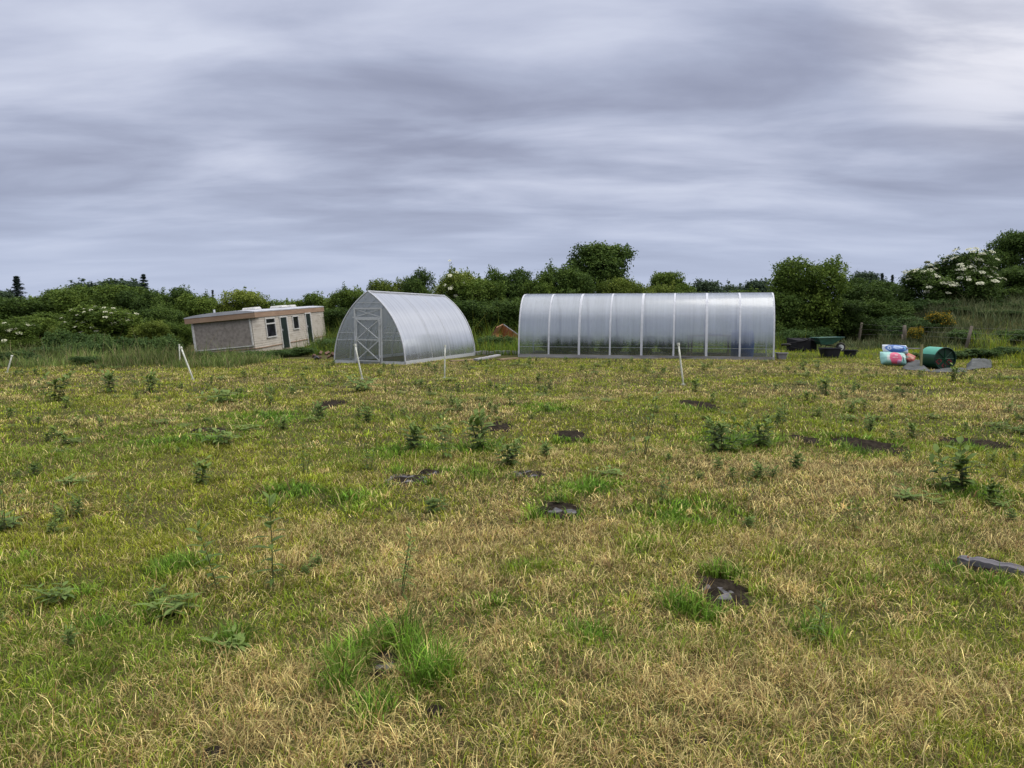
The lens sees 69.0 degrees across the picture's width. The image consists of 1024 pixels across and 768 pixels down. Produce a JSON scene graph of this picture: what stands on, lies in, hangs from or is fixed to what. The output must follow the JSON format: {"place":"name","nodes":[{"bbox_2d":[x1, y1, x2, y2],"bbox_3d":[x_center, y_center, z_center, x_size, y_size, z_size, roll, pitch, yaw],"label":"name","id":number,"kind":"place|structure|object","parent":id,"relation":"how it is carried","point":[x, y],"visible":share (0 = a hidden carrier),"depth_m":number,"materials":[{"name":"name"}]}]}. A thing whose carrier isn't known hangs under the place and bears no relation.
{"place":"outdoors","nodes":[
{"label":"outdoors","id":0,"kind":"place"},
{"bbox_2d":[0,329,299,368],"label":"long grass","id":1,"kind":"structure","parent":0,"point":[167,358],"depth_m":23.80,"materials":[{"name":"plant"}]},
{"bbox_2d":[0,308,1023,767],"bbox_3d":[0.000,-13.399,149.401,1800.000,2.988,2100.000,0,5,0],"label":"field","id":2,"kind":"structure","parent":0,"point":[526,608],"depth_m":4.70,"materials":[{"name":"plant"}]},
{"bbox_2d":[0,320,41,351],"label":"elder shrub","id":3,"kind":"object","parent":2,"relation":"on","point":[13,333],"visible":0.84,"depth_m":33.44,"materials":[{"name":"green plant"}]},
{"bbox_2d":[0,296,60,323],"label":"hedge tree","id":4,"kind":"object","parent":2,"relation":"on","point":[8,310],"visible":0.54,"depth_m":53.96,"materials":[{"name":"green plant"}]},
{"bbox_2d":[6,311,69,346],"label":"hedge bush","id":5,"kind":"object","parent":2,"relation":"on","point":[47,320],"visible":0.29,"depth_m":41.40,"materials":[{"name":"green plant"}]},
{"bbox_2d":[21,581,78,603],"bbox_3d":[-2.581,1.188,4.236,0.303,0.102,0.282,6,0,18],"label":"dock","id":6,"kind":"object","parent":2,"relation":"on","point":[66,591],"visible":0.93,"depth_m":4.20,"materials":[{"name":"green plant"}]},
{"bbox_2d":[36,371,74,401],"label":"thistle","id":7,"kind":"object","parent":2,"relation":"on","point":[60,386],"visible":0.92,"depth_m":13.63,"materials":[{"name":"green plant"}]},
{"bbox_2d":[40,329,79,347],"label":"scrub bush","id":8,"kind":"object","parent":2,"relation":"on","point":[62,337],"visible":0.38,"depth_m":31.94,"materials":[{"name":"green plant"}]},
{"bbox_2d":[45,279,116,321],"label":"hedge tree","id":9,"kind":"object","parent":2,"relation":"on","point":[75,296],"visible":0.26,"depth_m":54.34,"materials":[{"name":"green plant"}]},
{"bbox_2d":[72,332,113,347],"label":"scrub bush","id":10,"kind":"object","parent":2,"relation":"on","point":[85,338],"visible":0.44,"depth_m":32.60,"materials":[{"name":"green plant"}]},
{"bbox_2d":[52,300,146,342],"bbox_3d":[-20.108,-2.785,36.862,4.778,2.797,4.301,-2,6,-17],"label":"elder shrub","id":11,"kind":"object","parent":2,"relation":"on","point":[90,320],"visible":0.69,"depth_m":35.78,"materials":[{"name":"green plant"}]},
{"bbox_2d":[85,341,126,357],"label":"scrub bush","id":12,"kind":"object","parent":2,"relation":"on","point":[104,346],"visible":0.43,"depth_m":28.04,"materials":[{"name":"green plant"}]},
{"bbox_2d":[76,281,155,332],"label":"hedge tree","id":13,"kind":"object","parent":2,"relation":"on","point":[104,294],"visible":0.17,"depth_m":53.76,"materials":[{"name":"green plant"}]},
{"bbox_2d":[111,335,162,355],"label":"scrub bush","id":14,"kind":"object","parent":2,"relation":"on","point":[139,341],"visible":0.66,"depth_m":28.70,"materials":[{"name":"green plant"}]},
{"bbox_2d":[112,287,168,321],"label":"hedge tree","id":15,"kind":"object","parent":2,"relation":"on","point":[136,301],"visible":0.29,"depth_m":52.63,"materials":[{"name":"green plant"}]},
{"bbox_2d":[123,317,173,339],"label":"hedge bush","id":16,"kind":"object","parent":2,"relation":"on","point":[151,328],"visible":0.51,"depth_m":35.60,"materials":[{"name":"green plant"}]},
{"bbox_2d":[132,304,185,325],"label":"hedge bush","id":17,"kind":"object","parent":2,"relation":"on","point":[170,315],"visible":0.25,"depth_m":41.36,"materials":[{"name":"green plant"}]},
{"bbox_2d":[149,334,183,354],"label":"scrub bush","id":18,"kind":"object","parent":2,"relation":"on","point":[168,338],"visible":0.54,"depth_m":29.80,"materials":[{"name":"green plant"}]},
{"bbox_2d":[132,592,202,619],"bbox_3d":[-1.846,1.192,4.013,0.345,0.125,0.371,-3,5,10],"label":"dock","id":19,"kind":"object","parent":2,"relation":"on","point":[175,604],"visible":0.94,"depth_m":4.02,"materials":[{"name":"green plant"}]},
{"bbox_2d":[148,283,194,322],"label":"hedge tree","id":20,"kind":"object","parent":2,"relation":"on","point":[166,300],"visible":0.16,"depth_m":52.06,"materials":[{"name":"green plant"}]},
{"bbox_2d":[161,322,192,351],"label":"hedge bush","id":21,"kind":"object","parent":2,"relation":"on","point":[184,332],"visible":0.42,"depth_m":37.67,"materials":[{"name":"green plant"}]},
{"bbox_2d":[174,289,222,343],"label":"hedge tree","id":22,"kind":"object","parent":2,"relation":"on","point":[193,305],"visible":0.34,"depth_m":48.84,"materials":[{"name":"green plant"}]},
{"bbox_2d":[189,455,211,485],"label":"thistle","id":23,"kind":"object","parent":2,"relation":"on","point":[202,469],"visible":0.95,"depth_m":7.03,"materials":[{"name":"green plant"}]},
{"bbox_2d":[185,520,230,590],"bbox_3d":[-1.764,1.009,4.342,0.197,0.461,0.185,-7,12,14],"label":"thistle","id":24,"kind":"object","parent":2,"relation":"on","point":[207,557],"visible":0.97,"depth_m":4.32,"materials":[{"name":"green plant"}]},
{"bbox_2d":[189,428,240,444],"bbox_3d":[-3.633,0.642,9.196,0.673,0.227,0.625,3,4,-1],"label":"dock","id":25,"kind":"object","parent":2,"relation":"on","point":[223,432],"visible":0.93,"depth_m":9.13,"materials":[{"name":"green plant"}]},
{"bbox_2d":[198,624,251,655],"bbox_3d":[-1.357,1.245,3.607,0.257,0.087,0.239,8,8,15],"label":"dock","id":26,"kind":"object","parent":2,"relation":"on","point":[233,641],"visible":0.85,"depth_m":3.57,"materials":[{"name":"green plant"}]},
{"bbox_2d":[215,287,270,311],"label":"hedge tree","id":27,"kind":"object","parent":2,"relation":"on","point":[240,299],"visible":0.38,"depth_m":49.02,"materials":[{"name":"green plant"}]},
{"bbox_2d":[184,305,325,353],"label":"building","id":28,"kind":"structure","parent":2,"relation":"on","point":[271,328],"depth_m":32.78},
{"bbox_2d":[245,491,286,591],"bbox_3d":[-1.427,0.930,4.324,0.243,0.607,0.232,-2,6,-17],"label":"thistle","id":29,"kind":"object","parent":2,"relation":"on","point":[271,500],"visible":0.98,"depth_m":4.34,"materials":[{"name":"green plant"}]},
{"bbox_2d":[285,291,327,309],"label":"hedge tree","id":30,"kind":"object","parent":2,"relation":"on","point":[314,299],"visible":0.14,"depth_m":49.19,"materials":[{"name":"green plant"}]},
{"bbox_2d":[323,305,348,336],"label":"hedge tree","id":31,"kind":"object","parent":2,"relation":"on","point":[338,313],"visible":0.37,"depth_m":41.10,"materials":[{"name":"green plant"}]},
{"bbox_2d":[321,281,364,319],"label":"hedge tree","id":32,"kind":"object","parent":2,"relation":"on","point":[344,297],"visible":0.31,"depth_m":44.98,"materials":[{"name":"green plant"}]},
{"bbox_2d":[342,759,384,767],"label":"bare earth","id":33,"kind":"structure","parent":2,"relation":"on","point":[359,764],"depth_m":2.65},
{"bbox_2d":[363,650,403,683],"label":"bare earth","id":34,"kind":"structure","parent":2,"relation":"on","point":[391,655],"depth_m":3.42,"materials":[{"name":"soil"}]},
{"bbox_2d":[366,277,406,291],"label":"hedge tree","id":35,"kind":"object","parent":2,"relation":"on","point":[385,286],"visible":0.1,"depth_m":48.90,"materials":[{"name":"green plant"}]},
{"bbox_2d":[334,290,474,364],"bbox_3d":[-3.722,-2.101,27.115,2.679,2.413,6.105,2,6,19],"label":"pointed greenhouse","id":36,"kind":"object","parent":2,"relation":"on","point":[379,324],"visible":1,"depth_m":26.06,"materials":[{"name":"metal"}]},
{"bbox_2d":[355,319,380,361],"bbox_3d":[-4.706,-1.433,24.318,0.940,1.400,0.078,2,6,19],"label":"door","id":37,"kind":"structure","parent":36,"relation":"in","point":[356,320],"depth_m":24.31,"materials":[{"name":"metal"}]},
{"bbox_2d":[392,527,417,600],"bbox_3d":[-0.596,1.019,4.169,0.171,0.392,0.235,-1,5,-13],"label":"thistle","id":38,"kind":"object","parent":2,"relation":"on","point":[405,566],"visible":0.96,"depth_m":4.21,"materials":[{"name":"green plant"}]},
{"bbox_2d":[402,415,426,450],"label":"thistle","id":39,"kind":"object","parent":2,"relation":"on","point":[415,430],"visible":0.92,"depth_m":8.82,"materials":[{"name":"green plant"}]},
{"bbox_2d":[400,266,437,293],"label":"hedge tree","id":40,"kind":"object","parent":2,"relation":"on","point":[417,282],"visible":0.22,"depth_m":48.36,"materials":[{"name":"green plant"}]},
{"bbox_2d":[434,409,454,458],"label":"thistle","id":41,"kind":"object","parent":2,"relation":"on","point":[444,439],"visible":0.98,"depth_m":8.28,"materials":[{"name":"green plant"}]},
{"bbox_2d":[431,260,478,300],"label":"elder shrub","id":42,"kind":"object","parent":2,"relation":"on","point":[447,281],"visible":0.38,"depth_m":45.78,"materials":[{"name":"green plant"}]},
{"bbox_2d":[460,403,494,450],"bbox_3d":[-0.398,0.516,8.881,0.452,0.601,0.474,1,5,13],"label":"thistle","id":43,"kind":"object","parent":2,"relation":"on","point":[478,421],"visible":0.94,"depth_m":8.84,"materials":[{"name":"green plant"}]},
{"bbox_2d":[451,274,510,331],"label":"hedge tree","id":44,"kind":"object","parent":2,"relation":"on","point":[493,288],"visible":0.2,"depth_m":44.94,"materials":[{"name":"green plant"}]},
{"bbox_2d":[456,297,522,338],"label":"hedge bush","id":45,"kind":"object","parent":2,"relation":"on","point":[496,310],"visible":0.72,"depth_m":41.84,"materials":[{"name":"green plant"}]},
{"bbox_2d":[475,334,520,347],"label":"scrub bush","id":46,"kind":"object","parent":2,"relation":"on","point":[500,338],"visible":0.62,"depth_m":33.55,"materials":[{"name":"green plant"}]},
{"bbox_2d":[484,264,532,302],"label":"hedge tree","id":47,"kind":"object","parent":2,"relation":"on","point":[514,280],"visible":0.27,"depth_m":47.84,"materials":[{"name":"green plant"}]},
{"bbox_2d":[494,436,525,464],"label":"thistle","id":48,"kind":"object","parent":2,"relation":"on","point":[509,455],"visible":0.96,"depth_m":7.91,"materials":[{"name":"green plant"}]},
{"bbox_2d":[0,356,1023,650],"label":"ground weeds","id":49,"kind":"object","parent":2,"relation":"on","point":[68,632],"visible":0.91,"depth_m":10.96,"materials":[{"name":"green plant"}]},
{"bbox_2d":[517,272,568,333],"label":"hedge tree","id":50,"kind":"object","parent":2,"relation":"on","point":[534,286],"visible":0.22,"depth_m":45.35,"materials":[{"name":"green plant"}]},
{"bbox_2d":[508,295,578,337],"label":"hedge bush","id":51,"kind":"object","parent":2,"relation":"on","point":[519,304],"visible":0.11,"depth_m":42.89,"materials":[{"name":"green plant"}]},
{"bbox_2d":[290,297,806,355],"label":"long grass","id":52,"kind":"structure","parent":2,"relation":"on","point":[501,348],"depth_m":32.88,"materials":[{"name":"plant"}]},
{"bbox_2d":[537,501,582,518],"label":"bare earth","id":53,"kind":"structure","parent":2,"relation":"on","point":[553,505],"depth_m":6.17,"materials":[{"name":"soil"}]},
{"bbox_2d":[539,259,596,306],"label":"hedge tree","id":54,"kind":"object","parent":2,"relation":"on","point":[569,279],"visible":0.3,"depth_m":45.50,"materials":[{"name":"green plant"}]},
{"bbox_2d":[553,334,582,353],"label":"crop plant","id":55,"kind":"object","parent":2,"relation":"on","point":[566,344],"visible":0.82,"depth_m":28.53,"materials":[{"name":"green plant"}]},
{"bbox_2d":[562,240,638,294],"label":"tree","id":56,"kind":"object","parent":2,"relation":"on","point":[599,262],"visible":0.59,"depth_m":69.35,"materials":[{"name":"green plant"}]},
{"bbox_2d":[598,335,628,354],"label":"crop plant","id":57,"kind":"object","parent":2,"relation":"on","point":[615,341],"visible":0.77,"depth_m":29.22,"materials":[{"name":"green plant"}]},
{"bbox_2d":[593,273,646,324],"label":"hedge tree","id":58,"kind":"object","parent":2,"relation":"on","point":[613,285],"visible":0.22,"depth_m":45.32,"materials":[{"name":"green plant"}]},
{"bbox_2d":[626,334,656,354],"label":"crop plant","id":59,"kind":"object","parent":2,"relation":"on","point":[648,343],"visible":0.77,"depth_m":29.00,"materials":[{"name":"green plant"}]},
{"bbox_2d":[625,390,662,455],"bbox_3d":[1.470,0.460,8.359,0.501,0.762,0.336,0,5,-3],"label":"thistle","id":60,"kind":"object","parent":2,"relation":"on","point":[647,437],"visible":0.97,"depth_m":8.37,"materials":[{"name":"green plant"}]},
{"bbox_2d":[518,292,774,359],"bbox_3d":[5.060,-2.250,28.564,9.275,2.443,2.795,1,5,13],"label":"tunnel greenhouse","id":61,"kind":"object","parent":2,"relation":"on","point":[667,308],"visible":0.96,"depth_m":27.71,"materials":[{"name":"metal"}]},
{"bbox_2d":[636,280,679,302],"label":"hedge tree","id":62,"kind":"object","parent":2,"relation":"on","point":[664,289],"visible":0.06,"depth_m":46.70,"materials":[{"name":"green plant"}]},
{"bbox_2d":[645,270,689,291],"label":"tree","id":63,"kind":"object","parent":2,"relation":"on","point":[665,277],"visible":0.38,"depth_m":68.38,"materials":[{"name":"green plant"}]},
{"bbox_2d":[653,336,687,355],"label":"crop plant","id":64,"kind":"object","parent":2,"relation":"on","point":[666,347],"visible":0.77,"depth_m":27.72,"materials":[{"name":"green plant"}]},
{"bbox_2d":[640,292,726,334],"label":"hedge bush","id":65,"kind":"object","parent":2,"relation":"on","point":[693,309],"visible":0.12,"depth_m":44.70,"materials":[{"name":"green plant"}]},
{"bbox_2d":[673,283,718,332],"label":"hedge tree","id":66,"kind":"object","parent":2,"relation":"on","point":[686,289],"visible":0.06,"depth_m":46.55,"materials":[{"name":"green plant"}]},
{"bbox_2d":[688,278,727,293],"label":"tree","id":67,"kind":"object","parent":2,"relation":"on","point":[705,286],"visible":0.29,"depth_m":86.02,"materials":[{"name":"green plant"}]},
{"bbox_2d":[689,576,750,608],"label":"bare earth","id":68,"kind":"structure","parent":2,"relation":"on","point":[739,591],"depth_m":4.32,"materials":[{"name":"soil"}]},
{"bbox_2d":[701,416,745,452],"bbox_3d":[2.483,0.589,8.781,0.561,0.468,0.408,0,5,3],"label":"thistle","id":69,"kind":"object","parent":2,"relation":"on","point":[721,437],"visible":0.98,"depth_m":8.75,"materials":[{"name":"green plant"}]},
{"bbox_2d":[709,284,760,332],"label":"hedge tree","id":70,"kind":"object","parent":2,"relation":"on","point":[726,307],"visible":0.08,"depth_m":48.98,"materials":[{"name":"green plant"}]},
{"bbox_2d":[731,330,753,356],"bbox_3d":[8.487,-1.459,27.441,0.840,1.035,0.840,0,5,0],"label":"blue barrel","id":71,"kind":"object","parent":2,"relation":"on","point":[748,351],"visible":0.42,"depth_m":27.12,"materials":[{"name":"plastic"}]},
{"bbox_2d":[735,276,773,308],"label":"tree","id":72,"kind":"object","parent":2,"relation":"on","point":[759,285],"visible":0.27,"depth_m":84.88,"materials":[{"name":"green plant"}]},
{"bbox_2d":[743,414,777,447],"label":"thistle","id":73,"kind":"object","parent":2,"relation":"on","point":[757,427],"visible":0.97,"depth_m":8.98,"materials":[{"name":"green plant"}]},
{"bbox_2d":[753,289,818,339],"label":"hedge bush","id":74,"kind":"object","parent":2,"relation":"on","point":[784,317],"visible":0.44,"depth_m":41.05,"materials":[{"name":"green plant"}]},
{"bbox_2d":[775,327,815,342],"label":"scrub bush","id":75,"kind":"object","parent":2,"relation":"on","point":[792,333],"visible":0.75,"depth_m":36.58,"materials":[{"name":"green plant"}]},
{"bbox_2d":[781,338,816,351],"bbox_3d":[12.649,-1.673,32.217,1.929,0.720,0.678,2,-1,20],"label":"wheelbarrow","id":76,"kind":"object","parent":2,"relation":"on","point":[794,344],"visible":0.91,"depth_m":32.28,"materials":[{"name":"black plastic"}]},
{"bbox_2d":[753,254,851,330],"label":"hedge tree","id":77,"kind":"object","parent":2,"relation":"on","point":[824,284],"visible":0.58,"depth_m":41.52,"materials":[{"name":"green plant"}]},
{"bbox_2d":[808,595,832,643],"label":"thistle","id":78,"kind":"object","parent":2,"relation":"on","point":[820,612],"visible":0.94,"depth_m":3.65,"materials":[{"name":"green plant"}]},
{"bbox_2d":[800,336,844,350],"bbox_3d":[13.431,-1.694,32.028,1.929,0.678,0.720,-1,5,-7],"label":"wheelbarrow","id":79,"kind":"object","parent":2,"relation":"on","point":[826,341],"visible":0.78,"depth_m":31.80,"materials":[{"name":"green paint"}]},
{"bbox_2d":[812,296,881,340],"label":"hedge bush","id":80,"kind":"object","parent":2,"relation":"on","point":[847,324],"visible":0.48,"depth_m":42.97,"materials":[{"name":"green plant"}]},
{"bbox_2d":[840,273,895,335],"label":"hedge tree","id":81,"kind":"object","parent":2,"relation":"on","point":[859,289],"visible":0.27,"depth_m":45.93,"materials":[{"name":"green plant"}]},
{"bbox_2d":[827,436,910,455],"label":"bare earth","id":82,"kind":"structure","parent":2,"relation":"on","point":[872,444],"depth_m":9.04,"materials":[{"name":"soil"}]},
{"bbox_2d":[867,321,901,339],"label":"scrub bush","id":83,"kind":"object","parent":2,"relation":"on","point":[884,326],"visible":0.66,"depth_m":42.42,"materials":[{"name":"green plant"}]},
{"bbox_2d":[850,298,919,322],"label":"hedge bush","id":84,"kind":"object","parent":2,"relation":"on","point":[892,308],"visible":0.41,"depth_m":44.83,"materials":[{"name":"green plant"}]},
{"bbox_2d":[868,276,908,306],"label":"hedge tree","id":85,"kind":"object","parent":2,"relation":"on","point":[879,283],"visible":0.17,"depth_m":52.00,"materials":[{"name":"green plant"}]},
{"bbox_2d":[755,313,1023,367],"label":"long grass","id":86,"kind":"structure","parent":2,"relation":"on","point":[990,347],"depth_m":30.09,"materials":[{"name":"plant"}]},
{"bbox_2d":[880,352,905,365],"bbox_3d":[11.947,-0.794,23.361,0.840,0.431,0.370,3,-19,-3],"label":"compost bag","id":87,"kind":"object","parent":2,"relation":"on","point":[892,358],"visible":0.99,"depth_m":23.22,"materials":[{"name":"plastic"}]},
{"bbox_2d":[875,314,927,331],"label":"scrub bush","id":88,"kind":"object","parent":2,"relation":"on","point":[896,322],"visible":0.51,"depth_m":43.00,"materials":[{"name":"green plant"}]},
{"bbox_2d":[891,260,970,313],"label":"elder shrub","id":89,"kind":"object","parent":2,"relation":"on","point":[920,282],"visible":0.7,"depth_m":47.70,"materials":[{"name":"green plant"}]},
{"bbox_2d":[905,297,961,312],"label":"scrub bush","id":90,"kind":"object","parent":2,"relation":"on","point":[920,306],"visible":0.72,"depth_m":45.83,"materials":[{"name":"green plant"}]},
{"bbox_2d":[857,322,1017,347],"bbox_3d":[20.880,-2.423,38.760,1.562,1.482,14.618,-1,5,-15],"label":"wire fence","id":91,"kind":"object","parent":2,"relation":"on","point":[904,333],"visible":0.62,"depth_m":38.52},
{"bbox_2d":[919,347,956,368],"bbox_3d":[12.651,-0.770,22.149,0.686,0.686,0.738,0,5,-5],"label":"green drum","id":92,"kind":"object","parent":2,"relation":"on","point":[939,357],"visible":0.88,"depth_m":21.84,"materials":[{"name":"plastic"}]},
{"bbox_2d":[924,310,957,329],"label":"flowering bush","id":93,"kind":"object","parent":2,"relation":"on","point":[945,319],"visible":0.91,"depth_m":40.15,"materials":[{"name":"yellow plant"}]},
{"bbox_2d":[925,436,988,493],"bbox_3d":[4.010,0.752,6.785,0.530,0.506,0.494,-6,-1,19],"label":"thistle","id":94,"kind":"object","parent":2,"relation":"on","point":[958,466],"visible":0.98,"depth_m":6.73,"materials":[{"name":"green plant"}]},
{"bbox_2d":[944,328,983,343],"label":"scrub bush","id":95,"kind":"object","parent":2,"relation":"on","point":[961,334],"visible":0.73,"depth_m":36.73,"materials":[{"name":"green plant"}]},
{"bbox_2d":[934,247,1006,307],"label":"elder shrub","id":96,"kind":"object","parent":2,"relation":"on","point":[972,273],"visible":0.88,"depth_m":46.42,"materials":[{"name":"green plant"}]},
{"bbox_2d":[933,437,1022,449],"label":"bare earth","id":97,"kind":"structure","parent":2,"relation":"on","point":[984,442],"depth_m":9.39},
{"bbox_2d":[966,358,991,369],"bbox_3d":[14.470,-0.673,23.057,0.686,0.269,4.005,3,6,33],"label":"plastic sheet","id":98,"kind":"object","parent":2,"relation":"on","point":[975,363],"visible":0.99,"depth_m":22.30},
{"bbox_2d":[960,348,1002,358],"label":"scrub bush","id":99,"kind":"object","parent":2,"relation":"on","point":[986,353],"visible":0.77,"depth_m":26.62,"materials":[{"name":"green plant"}]},
{"bbox_2d":[957,555,1023,577],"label":"timber beam","id":100,"kind":"structure","parent":2,"relation":"on","point":[982,562],"depth_m":4.68,"materials":[{"name":"wood"}]},
{"bbox_2d":[981,474,1005,503],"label":"thistle","id":101,"kind":"object","parent":2,"relation":"on","point":[991,486],"visible":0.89,"depth_m":6.27,"materials":[{"name":"green plant"}]},
{"bbox_2d":[984,228,1023,288],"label":"tree","id":102,"kind":"object","parent":2,"relation":"on","point":[1009,248],"visible":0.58,"depth_m":64.43,"materials":[{"name":"green plant"}]},
{"bbox_2d":[987,328,1023,343],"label":"scrub bush","id":103,"kind":"object","parent":2,"relation":"on","point":[1019,334],"visible":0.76,"depth_m":36.74,"materials":[{"name":"green plant"}]},
{"bbox_2d":[995,265,1023,302],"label":"hedge tree","id":104,"kind":"object","parent":2,"relation":"on","point":[1014,281],"visible":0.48,"depth_m":50.35,"materials":[{"name":"green plant"}]},
{"bbox_2d":[0,0,1023,305],"label":"sky","id":105,"kind":"structure","parent":0,"point":[279,149],"materials":[{"name":"grey"}]},
{"bbox_2d":[759,291,1023,349],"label":"bank grass","id":106,"kind":"structure","parent":0,"point":[868,342],"depth_m":40.10,"materials":[{"name":"plant"}]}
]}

